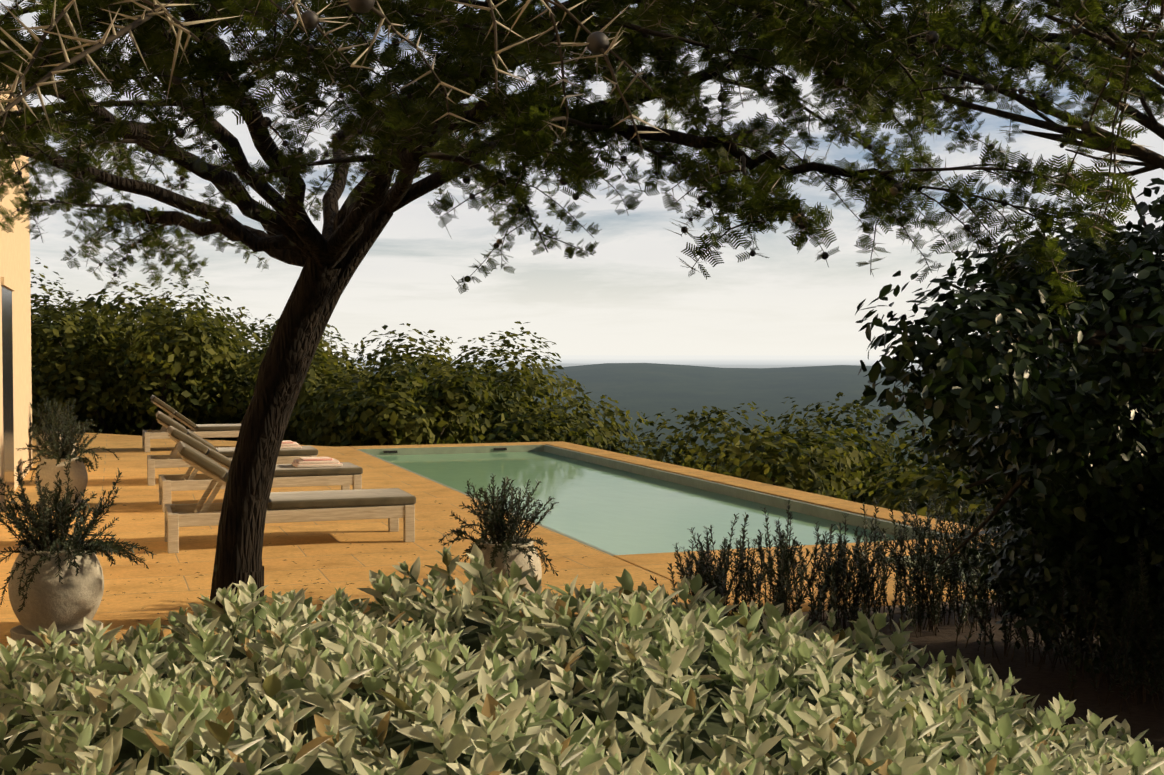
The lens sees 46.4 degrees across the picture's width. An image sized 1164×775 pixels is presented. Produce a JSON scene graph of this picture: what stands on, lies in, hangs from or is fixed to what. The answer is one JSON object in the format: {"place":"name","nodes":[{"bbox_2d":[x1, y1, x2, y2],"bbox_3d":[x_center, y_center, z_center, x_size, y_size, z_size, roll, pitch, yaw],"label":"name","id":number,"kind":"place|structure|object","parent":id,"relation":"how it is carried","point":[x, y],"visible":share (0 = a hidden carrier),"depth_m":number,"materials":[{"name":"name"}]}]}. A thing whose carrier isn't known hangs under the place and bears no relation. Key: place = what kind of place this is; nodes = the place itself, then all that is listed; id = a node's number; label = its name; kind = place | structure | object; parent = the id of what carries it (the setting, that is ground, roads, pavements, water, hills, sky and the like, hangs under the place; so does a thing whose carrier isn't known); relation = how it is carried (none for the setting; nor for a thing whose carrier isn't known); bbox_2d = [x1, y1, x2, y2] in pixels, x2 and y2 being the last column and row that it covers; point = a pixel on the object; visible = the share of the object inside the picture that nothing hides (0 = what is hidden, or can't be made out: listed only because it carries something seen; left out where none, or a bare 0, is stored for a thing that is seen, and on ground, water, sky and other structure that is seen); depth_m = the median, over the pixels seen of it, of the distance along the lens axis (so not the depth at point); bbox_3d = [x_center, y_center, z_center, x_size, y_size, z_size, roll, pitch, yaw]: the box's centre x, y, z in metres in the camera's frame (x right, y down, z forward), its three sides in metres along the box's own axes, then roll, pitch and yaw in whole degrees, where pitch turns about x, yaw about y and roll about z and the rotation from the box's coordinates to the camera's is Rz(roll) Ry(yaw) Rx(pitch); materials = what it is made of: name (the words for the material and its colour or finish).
{"place":"outdoors","nodes":[
{"label":"outdoors","id":0,"kind":"place"},
{"bbox_2d":[0,433,996,655],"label":"terrace","id":1,"kind":"structure","parent":0,"point":[323,543],"depth_m":10.84,"materials":[{"name":"stone"}]},
{"bbox_2d":[0,81,32,507],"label":"house","id":2,"kind":"structure","parent":1,"relation":"on","point":[15,364],"depth_m":15.19,"materials":[{"name":"paint"}]},
{"bbox_2d":[8,543,103,646],"bbox_3d":[-2.847,1.111,7.362,0.486,0.498,0.486,0,2,1],"label":"plant pot","id":3,"kind":"object","parent":1,"relation":"on","point":[71,602],"visible":0.69,"depth_m":7.18,"materials":[{"name":"ceramic"}]},
{"bbox_2d":[36,432,75,465],"bbox_3d":[-6.868,0.815,17.735,0.486,0.498,0.486,0,2,1],"label":"plant pot","id":4,"kind":"object","parent":1,"relation":"on","point":[40,456],"visible":0.08,"depth_m":17.57,"materials":[{"name":"ceramic"}]},
{"bbox_2d":[35,456,87,509],"bbox_3d":[-5.139,0.938,13.414,0.486,0.498,0.486,0,2,1],"label":"plant pot","id":5,"kind":"object","parent":1,"relation":"on","point":[50,469],"visible":0.48,"depth_m":13.24,"materials":[{"name":"ceramic"}]},
{"bbox_2d":[142,395,240,451],"bbox_3d":[-5.846,0.540,21.247,1.940,0.846,0.740,-1,2,-20],"label":"sun lounger","id":6,"kind":"object","parent":1,"relation":"on","point":[214,430],"visible":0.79,"depth_m":20.87,"materials":[{"name":"beige wood"}]},
{"bbox_2d":[147,411,317,485],"bbox_3d":[-4.166,0.695,16.192,1.940,0.826,0.740,-1,2,-18],"label":"sun lounger","id":7,"kind":"object","parent":1,"relation":"on","point":[290,451],"visible":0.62,"depth_m":15.90,"materials":[{"name":"beige wood"}]},
{"bbox_2d":[159,426,362,511],"bbox_3d":[-3.240,0.782,13.703,1.940,0.794,0.740,-1,2,-20],"label":"sun lounger","id":8,"kind":"object","parent":1,"relation":"on","point":[313,471],"visible":0.71,"depth_m":13.53,"materials":[{"name":"beige wood"}]},
{"bbox_2d":[164,441,415,553],"bbox_3d":[-2.376,0.847,11.061,1.940,0.815,0.740,-1,2,-19],"label":"sun lounger","id":9,"kind":"object","parent":1,"relation":"on","point":[393,505],"visible":0.9,"depth_m":10.86,"materials":[{"name":"beige wood"}]},
{"bbox_2d":[0,502,657,642],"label":"leaf litter","id":10,"kind":"object","parent":1,"relation":"on","point":[279,583],"visible":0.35,"depth_m":9.17,"materials":[{"name":"brown plant"}]},
{"bbox_2d":[470,537,541,606],"bbox_3d":[-0.468,1.133,8.287,0.447,0.401,0.447,0,2,1],"label":"plant pot","id":11,"kind":"object","parent":1,"relation":"on","point":[518,558],"visible":0.25,"depth_m":8.12,"materials":[{"name":"ceramic"}]},
{"bbox_2d":[0,0,1163,627],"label":"acacia","id":12,"kind":"object","parent":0,"point":[468,52],"depth_m":5.24,"materials":[{"name":"plant"}]},
{"bbox_2d":[0,0,1163,314],"bbox_3d":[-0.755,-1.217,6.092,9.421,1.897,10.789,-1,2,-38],"label":"acacia thorns","id":13,"kind":"object","parent":12,"relation":"attached to","point":[178,34],"visible":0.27,"depth_m":4.33,"materials":[{"name":"beige"}]},
{"bbox_2d":[5,0,1160,281],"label":"acacia galls","id":14,"kind":"object","parent":12,"relation":"attached to","point":[597,40],"visible":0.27,"depth_m":4.61,"materials":[{"name":"brown plant"}]},
{"bbox_2d":[0,0,1163,355],"label":"sky","id":15,"kind":"structure","parent":0,"point":[635,296],"materials":[{"name":"white"}]},
{"bbox_2d":[328,355,1036,481],"bbox_3d":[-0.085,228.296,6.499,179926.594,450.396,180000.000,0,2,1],"label":"hills","id":16,"kind":"structure","parent":0,"point":[650,386],"depth_m":9285.83,"materials":[{"name":"green plant"}]},
{"bbox_2d":[30,257,1158,528],"bbox_3d":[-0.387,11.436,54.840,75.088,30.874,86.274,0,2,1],"label":"hedge","id":17,"kind":"object","parent":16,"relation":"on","point":[104,345],"depth_m":26.56,"materials":[{"name":"green plant"}]},
{"bbox_2d":[581,607,1163,769],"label":"ground","id":18,"kind":"structure","parent":0,"point":[1046,683],"depth_m":6.71,"materials":[{"name":"soil"}]},
{"bbox_2d":[0,617,1029,774],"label":"stems","id":19,"kind":"object","parent":18,"relation":"on","point":[398,742],"visible":0.17,"depth_m":2.62,"materials":[{"name":"brown plant"}]},
{"bbox_2d":[0,544,1163,774],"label":"silver shrub","id":20,"kind":"object","parent":19,"relation":"on","point":[492,674],"depth_m":2.55,"materials":[{"name":"plant"}]},
{"bbox_2d":[34,599,1000,676],"bbox_3d":[-4.034,1.655,6.324,14.330,0.470,0.218,-1,2,-19],"label":"kerb stone","id":21,"kind":"object","parent":18,"relation":"on","point":[896,611],"depth_m":8.27,"materials":[{"name":"beige stone"}]},
{"bbox_2d":[0,396,1163,714],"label":"rosemary","id":22,"kind":"object","parent":18,"relation":"on","point":[840,562],"depth_m":7.56,"materials":[{"name":"green plant"}]},
{"bbox_2d":[357,445,1100,624],"bbox_3d":[0.995,1.906,14.734,4.297,1.488,15.597,-1,2,-19],"label":"pool shell","id":23,"kind":"object","parent":18,"relation":"on","point":[836,515],"visible":0.15,"depth_m":16.55,"materials":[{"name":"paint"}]},
{"bbox_2d":[377,451,909,554],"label":"pool water","id":24,"kind":"structure","parent":23,"relation":"in","point":[614,511],"depth_m":14.74,"materials":[{"name":"green liquid"}]},
{"bbox_2d":[855,0,1163,692],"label":"tree","id":25,"kind":"object","parent":18,"relation":"on","point":[1011,406],"depth_m":5.21,"materials":[{"name":"green plant"}]}
]}

